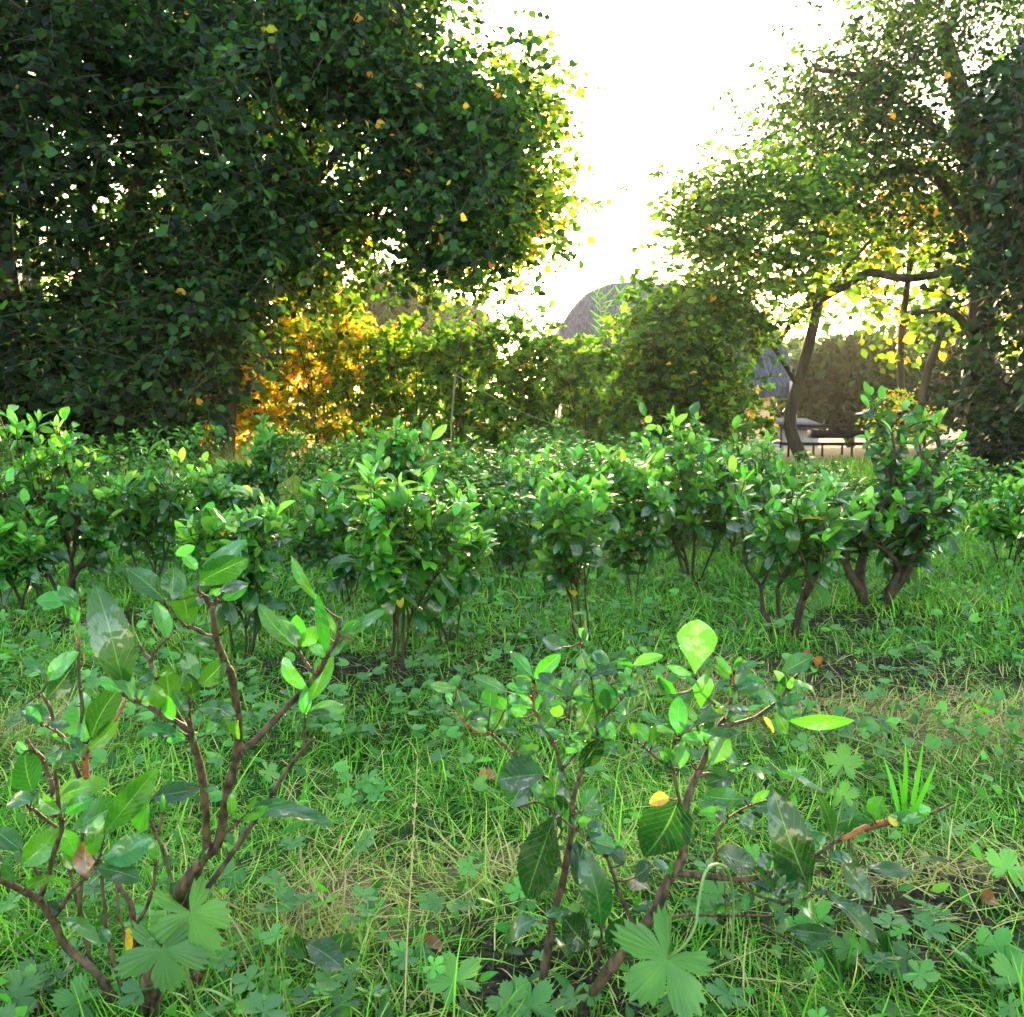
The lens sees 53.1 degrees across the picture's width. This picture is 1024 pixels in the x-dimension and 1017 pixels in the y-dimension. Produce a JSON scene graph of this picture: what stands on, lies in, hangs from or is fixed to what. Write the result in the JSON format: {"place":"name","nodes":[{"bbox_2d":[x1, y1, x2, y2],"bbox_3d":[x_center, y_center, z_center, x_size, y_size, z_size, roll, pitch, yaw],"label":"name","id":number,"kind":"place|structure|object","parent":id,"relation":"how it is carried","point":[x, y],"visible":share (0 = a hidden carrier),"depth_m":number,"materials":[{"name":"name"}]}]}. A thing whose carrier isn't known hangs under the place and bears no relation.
{"place":"outdoors","nodes":[
{"label":"outdoors","id":0,"kind":"place"},
{"bbox_2d":[0,399,1023,1016],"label":"ground","id":1,"kind":"structure","parent":0,"point":[682,929],"depth_m":1.79,"materials":[{"name":"green plant"}]},
{"bbox_2d":[0,966,42,1016],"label":"buttercup plant","id":2,"kind":"object","parent":1,"relation":"on","point":[18,994],"visible":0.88,"depth_m":1.14,"materials":[{"name":"green plant"}]},
{"bbox_2d":[9,957,59,995],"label":"buttercup plant","id":3,"kind":"object","parent":1,"relation":"on","point":[48,989],"visible":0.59,"depth_m":1.17,"materials":[{"name":"green plant"}]},
{"bbox_2d":[0,459,70,621],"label":"tea bush","id":4,"kind":"object","parent":1,"relation":"on","point":[28,551],"visible":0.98,"depth_m":3.10,"materials":[{"name":"green plant"}]},
{"bbox_2d":[0,404,122,590],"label":"tea bush","id":5,"kind":"object","parent":1,"relation":"on","point":[87,524],"visible":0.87,"depth_m":3.27,"materials":[{"name":"green plant"}]},
{"bbox_2d":[0,427,150,499],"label":"tea bush","id":6,"kind":"object","parent":1,"relation":"on","point":[111,449],"visible":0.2,"depth_m":5.45,"materials":[{"name":"green plant"}]},
{"bbox_2d":[50,973,102,1016],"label":"buttercup plant","id":7,"kind":"object","parent":1,"relation":"on","point":[64,1000],"visible":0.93,"depth_m":1.13,"materials":[{"name":"green plant"}]},
{"bbox_2d":[0,0,172,475],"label":"elm tree","id":8,"kind":"object","parent":1,"relation":"on","point":[21,53],"visible":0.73,"depth_m":6.52,"materials":[{"name":"green plant"}]},
{"bbox_2d":[55,446,165,545],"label":"tea bush","id":9,"kind":"object","parent":1,"relation":"on","point":[101,482],"visible":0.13,"depth_m":4.46,"materials":[{"name":"green plant"}]},
{"bbox_2d":[41,372,213,469],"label":"bramble","id":10,"kind":"object","parent":1,"relation":"on","point":[109,426],"visible":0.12,"depth_m":7.82,"materials":[{"name":"green plant"}]},
{"bbox_2d":[73,440,209,577],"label":"tea bush","id":11,"kind":"object","parent":1,"relation":"on","point":[139,521],"visible":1,"depth_m":3.48,"materials":[{"name":"green plant"}]},
{"bbox_2d":[113,876,233,1015],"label":"buttercup plant","id":12,"kind":"object","parent":1,"relation":"on","point":[176,928],"visible":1,"depth_m":1.06,"materials":[{"name":"green plant"}]},
{"bbox_2d":[129,422,240,520],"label":"tea bush","id":13,"kind":"object","parent":1,"relation":"on","point":[193,439],"visible":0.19,"depth_m":5.33,"materials":[{"name":"green plant"}]},
{"bbox_2d":[0,0,382,475],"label":"hazel tree","id":14,"kind":"object","parent":1,"relation":"on","point":[181,319],"visible":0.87,"depth_m":6.57,"materials":[{"name":"green plant"}]},
{"bbox_2d":[0,540,384,1016],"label":"tea bush","id":15,"kind":"object","parent":1,"relation":"on","point":[113,644],"visible":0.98,"depth_m":1.05,"materials":[{"name":"green plant"}]},
{"bbox_2d":[194,993,237,1016],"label":"buttercup plant","id":16,"kind":"object","parent":1,"relation":"on","point":[217,1009],"visible":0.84,"depth_m":1.13,"materials":[{"name":"green plant"}]},
{"bbox_2d":[181,463,260,568],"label":"tea bush","id":17,"kind":"object","parent":1,"relation":"on","point":[223,498],"visible":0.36,"depth_m":3.91,"materials":[{"name":"green plant"}]},
{"bbox_2d":[164,351,296,456],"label":"shrub","id":18,"kind":"object","parent":1,"relation":"on","point":[245,415],"visible":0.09,"depth_m":9.45,"materials":[{"name":"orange plant"}]},
{"bbox_2d":[175,485,294,659],"bbox_3d":[-0.709,0.190,2.636,0.292,0.508,0.372,-3,7,-22],"label":"tea bush","id":19,"kind":"object","parent":1,"relation":"on","point":[208,530],"visible":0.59,"depth_m":2.56,"materials":[{"name":"green plant"}]},
{"bbox_2d":[14,2,494,441],"bbox_3d":[-5.682,-4.321,12.642,11.350,7.446,5.967,0,7,0],"label":"alder tree","id":20,"kind":"object","parent":1,"relation":"on","point":[30,261],"depth_m":12.68,"materials":[{"name":"green plant"}]},
{"bbox_2d":[215,413,300,537],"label":"tea bush","id":21,"kind":"object","parent":1,"relation":"on","point":[262,463],"visible":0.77,"depth_m":4.60,"materials":[{"name":"green plant"}]},
{"bbox_2d":[256,950,275,994],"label":"buttercup plant","id":22,"kind":"object","parent":1,"relation":"on","point":[266,977],"visible":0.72,"depth_m":1.17,"materials":[{"name":"green plant"}]},
{"bbox_2d":[235,292,342,458],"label":"shrub","id":23,"kind":"object","parent":1,"relation":"on","point":[289,376],"visible":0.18,"depth_m":9.73,"materials":[{"name":"green plant"}]},
{"bbox_2d":[254,423,360,481],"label":"tea bush","id":24,"kind":"object","parent":1,"relation":"on","point":[308,456],"visible":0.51,"depth_m":6.09,"materials":[{"name":"green plant"}]},
{"bbox_2d":[284,468,350,570],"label":"tea bush","id":25,"kind":"object","parent":1,"relation":"on","point":[302,553],"visible":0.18,"depth_m":3.92,"materials":[{"name":"green plant"}]},
{"bbox_2d":[288,933,352,961],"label":"plant","id":26,"kind":"object","parent":1,"relation":"on","point":[300,944],"visible":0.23,"depth_m":1.27,"materials":[{"name":"green plant"}]},
{"bbox_2d":[257,266,394,457],"bbox_3d":[-1.755,-1.343,9.692,1.310,1.943,1.114,-3,7,-25],"label":"shrub","id":27,"kind":"object","parent":1,"relation":"on","point":[321,358],"visible":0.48,"depth_m":9.56,"materials":[{"name":"yellow plant"}]},
{"bbox_2d":[279,420,392,497],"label":"tea bush","id":28,"kind":"object","parent":1,"relation":"on","point":[338,468],"visible":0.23,"depth_m":5.06,"materials":[{"name":"green plant"}]},
{"bbox_2d":[280,444,396,605],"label":"tea bush","id":29,"kind":"object","parent":1,"relation":"on","point":[324,533],"visible":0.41,"depth_m":3.29,"materials":[{"name":"green plant"}]},
{"bbox_2d":[321,978,361,1016],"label":"buttercup plant","id":30,"kind":"object","parent":1,"relation":"on","point":[349,990],"visible":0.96,"depth_m":1.13,"materials":[{"name":"green plant"}]},
{"bbox_2d":[276,463,417,534],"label":"tea bush","id":31,"kind":"object","parent":1,"relation":"on","point":[293,497],"visible":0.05,"depth_m":4.44,"materials":[{"name":"green plant"}]},
{"bbox_2d":[293,326,424,454],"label":"shrub","id":32,"kind":"object","parent":1,"relation":"on","point":[347,394],"visible":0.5,"depth_m":9.21,"materials":[{"name":"green plant"}]},
{"bbox_2d":[169,0,611,467],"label":"lime tree","id":33,"kind":"object","parent":1,"relation":"on","point":[460,179],"visible":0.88,"depth_m":6.89,"materials":[{"name":"green plant"}]},
{"bbox_2d":[332,261,455,432],"bbox_3d":[-3.939,-4.872,33.648,4.240,6.468,4.286,0,7,0],"label":"tree","id":34,"kind":"object","parent":1,"relation":"on","point":[382,313],"visible":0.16,"depth_m":32.18,"materials":[{"name":"green plant"}]},
{"bbox_2d":[327,458,479,681],"bbox_3d":[-0.269,0.170,2.479,0.305,0.586,0.361,6,9,44],"label":"tea bush","id":35,"kind":"object","parent":1,"relation":"on","point":[397,563],"visible":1,"depth_m":2.40,"materials":[{"name":"green plant"}]},
{"bbox_2d":[345,310,468,460],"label":"shrub","id":36,"kind":"object","parent":1,"relation":"on","point":[392,388],"visible":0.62,"depth_m":9.00,"materials":[{"name":"green plant"}]},
{"bbox_2d":[404,750,419,1016],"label":"grass stalk","id":37,"kind":"object","parent":1,"relation":"on","point":[414,806],"depth_m":1.12,"materials":[{"name":"plant"}]},
{"bbox_2d":[363,414,462,519],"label":"tea bush","id":38,"kind":"object","parent":1,"relation":"on","point":[402,451],"visible":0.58,"depth_m":4.18,"materials":[{"name":"green plant"}]},
{"bbox_2d":[424,951,481,1005],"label":"buttercup plant","id":39,"kind":"object","parent":1,"relation":"on","point":[468,969],"visible":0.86,"depth_m":1.17,"materials":[{"name":"green plant"}]},
{"bbox_2d":[410,478,499,650],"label":"tea bush","id":40,"kind":"object","parent":1,"relation":"on","point":[465,568],"visible":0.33,"depth_m":2.75,"materials":[{"name":"green plant"}]},
{"bbox_2d":[398,307,513,467],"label":"shrub","id":41,"kind":"object","parent":1,"relation":"on","point":[470,344],"visible":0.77,"depth_m":8.78,"materials":[{"name":"green plant"}]},
{"bbox_2d":[433,295,498,387],"bbox_3d":[-2.284,-4.965,37.602,4.107,5.748,4.084,0,7,0],"label":"tree","id":42,"kind":"object","parent":1,"relation":"on","point":[473,310],"visible":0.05,"depth_m":36.65,"materials":[{"name":"green plant"}]},
{"bbox_2d":[428,457,533,526],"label":"tea bush","id":43,"kind":"object","parent":1,"relation":"on","point":[483,489],"visible":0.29,"depth_m":4.28,"materials":[{"name":"green plant"}]},
{"bbox_2d":[408,429,553,496],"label":"tea bush","id":44,"kind":"object","parent":1,"relation":"on","point":[424,444],"visible":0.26,"depth_m":5.15,"materials":[{"name":"green plant"}]},
{"bbox_2d":[444,305,559,462],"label":"shrub","id":45,"kind":"object","parent":1,"relation":"on","point":[499,411],"visible":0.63,"depth_m":8.99,"materials":[{"name":"green plant"}]},
{"bbox_2d":[449,453,562,580],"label":"tea bush","id":46,"kind":"object","parent":1,"relation":"on","point":[509,535],"visible":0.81,"depth_m":3.73,"materials":[{"name":"green plant"}]},
{"bbox_2d":[485,979,527,1016],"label":"buttercup plant","id":47,"kind":"object","parent":1,"relation":"on","point":[505,989],"visible":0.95,"depth_m":1.13,"materials":[{"name":"green plant"}]},
{"bbox_2d":[0,517,1023,1016],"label":"ground herbs","id":48,"kind":"object","parent":1,"relation":"on","point":[256,1001],"visible":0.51,"depth_m":1.91,"materials":[{"name":"green plant"}]},
{"bbox_2d":[0,594,1023,1016],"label":"soil crumbs","id":49,"kind":"object","parent":1,"relation":"on","point":[510,970],"visible":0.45,"depth_m":1.72,"materials":[{"name":"brown soil"}]},
{"bbox_2d":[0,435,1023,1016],"bbox_3d":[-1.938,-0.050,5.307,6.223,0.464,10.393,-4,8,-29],"label":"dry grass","id":50,"kind":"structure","parent":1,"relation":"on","point":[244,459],"depth_m":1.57,"materials":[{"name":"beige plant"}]},
{"bbox_2d":[499,429,540,470],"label":"tea bush","id":51,"kind":"object","parent":1,"relation":"on","point":[516,441],"visible":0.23,"depth_m":6.96,"materials":[{"name":"green plant"}]},
{"bbox_2d":[497,974,556,1016],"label":"buttercup plant","id":52,"kind":"object","parent":1,"relation":"on","point":[543,991],"visible":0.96,"depth_m":1.13,"materials":[{"name":"green plant"}]},
{"bbox_2d":[492,449,579,528],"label":"tea bush","id":53,"kind":"object","parent":1,"relation":"on","point":[506,474],"visible":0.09,"depth_m":4.81,"materials":[{"name":"green plant"}]},
{"bbox_2d":[495,303,593,452],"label":"shrub","id":54,"kind":"object","parent":1,"relation":"on","point":[531,368],"visible":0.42,"depth_m":9.05,"materials":[{"name":"green plant"}]},
{"bbox_2d":[517,427,597,478],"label":"tea bush","id":55,"kind":"object","parent":1,"relation":"on","point":[528,441],"visible":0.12,"depth_m":5.59,"materials":[{"name":"green plant"}]},
{"bbox_2d":[512,418,611,470],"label":"tea bush","id":56,"kind":"object","parent":1,"relation":"on","point":[562,432],"visible":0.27,"depth_m":6.71,"materials":[{"name":"green plant"}]},
{"bbox_2d":[522,445,611,529],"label":"tea bush","id":57,"kind":"object","parent":1,"relation":"on","point":[577,452],"visible":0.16,"depth_m":4.21,"materials":[{"name":"green plant"}]},
{"bbox_2d":[520,444,625,647],"bbox_3d":[0.155,0.119,2.816,0.252,0.603,0.291,6,9,42],"label":"tea bush","id":58,"kind":"object","parent":1,"relation":"on","point":[570,526],"visible":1,"depth_m":2.77,"materials":[{"name":"green plant"}]},
{"bbox_2d":[524,330,649,455],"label":"shrub","id":59,"kind":"object","parent":1,"relation":"on","point":[599,367],"visible":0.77,"depth_m":8.91,"materials":[{"name":"green plant"}]},
{"bbox_2d":[536,440,661,521],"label":"tea bush","id":60,"kind":"object","parent":1,"relation":"on","point":[589,459],"visible":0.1,"depth_m":5.30,"materials":[{"name":"green plant"}]},
{"bbox_2d":[542,447,674,541],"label":"tea bush","id":61,"kind":"object","parent":1,"relation":"on","point":[568,464],"visible":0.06,"depth_m":4.57,"materials":[{"name":"green plant"}]},
{"bbox_2d":[595,267,668,451],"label":"shrub","id":62,"kind":"object","parent":1,"relation":"on","point":[634,280],"visible":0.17,"depth_m":9.43,"materials":[{"name":"green plant"}]},
{"bbox_2d":[594,436,676,603],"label":"tea bush","id":63,"kind":"object","parent":1,"relation":"on","point":[655,507],"visible":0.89,"depth_m":3.29,"materials":[{"name":"green plant"}]},
{"bbox_2d":[601,278,718,450],"bbox_3d":[1.289,-1.174,9.122,1.006,1.729,1.020,0,7,0],"label":"shrub","id":64,"kind":"object","parent":1,"relation":"on","point":[650,399],"visible":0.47,"depth_m":9.02,"materials":[{"name":"green plant"}]},
{"bbox_2d":[618,401,710,549],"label":"tea bush","id":65,"kind":"object","parent":1,"relation":"on","point":[694,407],"visible":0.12,"depth_m":4.40,"materials":[{"name":"green plant"}]},
{"bbox_2d":[609,863,734,1016],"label":"buttercup plant","id":66,"kind":"object","parent":1,"relation":"on","point":[646,981],"visible":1,"depth_m":1.03,"materials":[{"name":"green plant"}]},
{"bbox_2d":[429,611,954,1016],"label":"tea bush","id":67,"kind":"object","parent":1,"relation":"on","point":[783,871],"visible":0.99,"depth_m":1.16,"materials":[{"name":"green plant"}]},
{"bbox_2d":[633,405,755,586],"bbox_3d":[0.624,-0.026,3.662,0.479,0.688,0.325,3,7,21],"label":"tea bush","id":68,"kind":"object","parent":1,"relation":"on","point":[717,502],"visible":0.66,"depth_m":3.60,"materials":[{"name":"green plant"}]},
{"bbox_2d":[654,343,761,454],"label":"shrub","id":69,"kind":"object","parent":1,"relation":"on","point":[719,429],"visible":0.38,"depth_m":9.10,"materials":[{"name":"green plant"}]},
{"bbox_2d":[662,417,816,540],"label":"tea bush","id":70,"kind":"object","parent":1,"relation":"on","point":[751,442],"visible":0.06,"depth_m":4.74,"materials":[{"name":"green plant"}]},
{"bbox_2d":[716,353,779,450],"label":"shrub","id":71,"kind":"object","parent":1,"relation":"on","point":[767,423],"visible":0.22,"depth_m":10.30,"materials":[{"name":"green plant"}]},
{"bbox_2d":[698,430,819,558],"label":"tea bush","id":72,"kind":"object","parent":1,"relation":"on","point":[768,465],"visible":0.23,"depth_m":4.18,"materials":[{"name":"green plant"}]},
{"bbox_2d":[611,112,952,464],"bbox_3d":[2.366,-1.743,8.595,3.084,3.043,2.472,0,7,0],"label":"apple tree","id":73,"kind":"object","parent":1,"relation":"on","point":[712,247],"visible":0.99,"depth_m":8.13,"materials":[{"name":"green plant"}]},
{"bbox_2d":[765,459,815,507],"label":"tea bush","id":74,"kind":"object","parent":1,"relation":"on","point":[780,465],"visible":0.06,"depth_m":4.03,"materials":[{"name":"green plant"}]},
{"bbox_2d":[767,418,825,447],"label":"grey shed","id":75,"kind":"structure","parent":1,"relation":"on","point":[802,431],"depth_m":16.84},
{"bbox_2d":[725,455,870,641],"bbox_3d":[0.823,0.131,2.873,0.391,0.544,0.540,0,7,0],"label":"tea bush","id":76,"kind":"object","parent":1,"relation":"on","point":[798,528],"visible":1,"depth_m":2.77,"materials":[{"name":"green plant"}]},
{"bbox_2d":[770,326,832,427],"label":"tree","id":77,"kind":"object","parent":1,"relation":"on","point":[794,340],"visible":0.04,"depth_m":40.47,"materials":[{"name":"green plant"}]},
{"bbox_2d":[798,898,834,924],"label":"buttercup plant","id":78,"kind":"object","parent":1,"relation":"on","point":[823,907],"visible":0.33,"depth_m":1.31,"materials":[{"name":"green plant"}]},
{"bbox_2d":[784,450,857,488],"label":"tea bush","id":79,"kind":"object","parent":1,"relation":"on","point":[836,469],"visible":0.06,"depth_m":5.18,"materials":[{"name":"green plant"}]},
{"bbox_2d":[774,424,888,456],"bbox_3d":[3.436,-0.708,11.004,1.165,0.387,0.364,0,7,0],"label":"bench","id":80,"kind":"object","parent":1,"relation":"on","point":[832,433],"visible":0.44,"depth_m":10.86,"materials":[{"name":"metal"}]},
{"bbox_2d":[828,929,857,963],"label":"buttercup plant","id":81,"kind":"object","parent":1,"relation":"on","point":[843,950],"visible":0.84,"depth_m":1.24,"materials":[{"name":"green plant"}]},
{"bbox_2d":[823,741,864,862],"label":"buttercup plant","id":82,"kind":"object","parent":1,"relation":"on","point":[843,751],"visible":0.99,"depth_m":1.50,"materials":[{"name":"green plant"}]},
{"bbox_2d":[770,328,939,447],"bbox_3d":[9.894,-3.270,29.844,4.607,4.158,5.004,0,7,0],"label":"tree","id":83,"kind":"object","parent":1,"relation":"on","point":[841,370],"visible":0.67,"depth_m":28.50,"materials":[{"name":"green plant"}]},
{"bbox_2d":[711,0,1023,451],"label":"walnut tree","id":84,"kind":"object","parent":1,"relation":"on","point":[876,88],"visible":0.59,"depth_m":9.62,"materials":[{"name":"green plant"}]},
{"bbox_2d":[804,381,973,608],"bbox_3d":[1.283,-0.032,3.332,0.663,0.767,0.538,-5,8,-39],"label":"tea bush","id":85,"kind":"object","parent":1,"relation":"on","point":[906,514],"visible":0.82,"depth_m":3.25,"materials":[{"name":"green plant"}]},
{"bbox_2d":[774,123,1021,446],"bbox_3d":[5.169,-2.759,13.232,3.483,4.178,5.717,4,8,30],"label":"ash tree","id":86,"kind":"object","parent":1,"relation":"on","point":[878,305],"visible":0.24,"depth_m":13.15,"materials":[{"name":"green plant"}]},
{"bbox_2d":[803,928,994,978],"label":"tea seedling","id":87,"kind":"object","parent":1,"relation":"on","point":[883,937],"visible":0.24,"depth_m":1.23,"materials":[{"name":"green plant"}]},
{"bbox_2d":[855,378,943,448],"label":"golden bush","id":88,"kind":"object","parent":1,"relation":"on","point":[898,399],"visible":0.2,"depth_m":11.90,"materials":[{"name":"yellow plant"}]},
{"bbox_2d":[883,739,936,826],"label":"grass tuft","id":89,"kind":"object","parent":1,"relation":"on","point":[904,794],"visible":0.84,"depth_m":1.68,"materials":[{"name":"green plant"}]},
{"bbox_2d":[917,320,944,460],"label":"tree trunk","id":90,"kind":"object","parent":1,"relation":"on","point":[928,368],"visible":0.58,"depth_m":8.70,"materials":[{"name":"brown wood"}]},
{"bbox_2d":[876,314,1003,440],"bbox_3d":[13.528,-4.169,33.682,5.219,5.063,5.345,0,7,0],"label":"tree","id":91,"kind":"object","parent":1,"relation":"on","point":[936,377],"visible":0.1,"depth_m":32.25,"materials":[{"name":"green plant"}]},
{"bbox_2d":[865,36,1023,476],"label":"ivy covered tree","id":92,"kind":"object","parent":1,"relation":"on","point":[992,388],"visible":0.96,"depth_m":7.56,"materials":[{"name":"green plant"}]},
{"bbox_2d":[902,439,1001,521],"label":"tea bush","id":93,"kind":"object","parent":1,"relation":"on","point":[967,493],"visible":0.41,"depth_m":5.05,"materials":[{"name":"green plant"}]},
{"bbox_2d":[911,400,1023,487],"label":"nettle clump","id":94,"kind":"object","parent":1,"relation":"on","point":[1002,455],"visible":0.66,"depth_m":7.27,"materials":[{"name":"green plant"}]},
{"bbox_2d":[945,457,1023,500],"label":"tea bush","id":95,"kind":"object","parent":1,"relation":"on","point":[1001,477],"visible":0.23,"depth_m":5.94,"materials":[{"name":"green plant"}]},
{"bbox_2d":[965,460,1023,573],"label":"tea bush","id":96,"kind":"object","parent":1,"relation":"on","point":[993,518],"visible":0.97,"depth_m":3.92,"materials":[{"name":"green plant"}]},
{"bbox_2d":[974,924,1022,960],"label":"buttercup plant","id":97,"kind":"object","parent":1,"relation":"on","point":[1001,935],"visible":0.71,"depth_m":1.24,"materials":[{"name":"green plant"}]},
{"bbox_2d":[984,847,1023,886],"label":"buttercup plant","id":98,"kind":"object","parent":1,"relation":"on","point":[1007,862],"visible":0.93,"depth_m":1.44,"materials":[{"name":"green plant"}]},
{"bbox_2d":[989,949,1023,1000],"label":"buttercup plant","id":99,"kind":"object","parent":1,"relation":"on","point":[1000,965],"visible":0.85,"depth_m":1.17,"materials":[{"name":"green plant"}]},
{"bbox_2d":[17,0,1023,398],"label":"sky","id":100,"kind":"structure","parent":0,"point":[663,65],"materials":[{"name":"white"}]},
{"bbox_2d":[587,257,630,398],"bbox_3d":[1.012,-1.518,10.532,0.517,2.102,0.239,1,7,8],"label":"tree","id":101,"kind":"object","parent":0,"point":[605,295],"visible":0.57,"depth_m":10.41,"materials":[{"name":"green plant"}]},
{"bbox_2d":[550,282,792,447],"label":"thatched house","id":102,"kind":"structure","parent":0,"point":[580,317],"depth_m":22.48,"materials":[{"name":"grey"}]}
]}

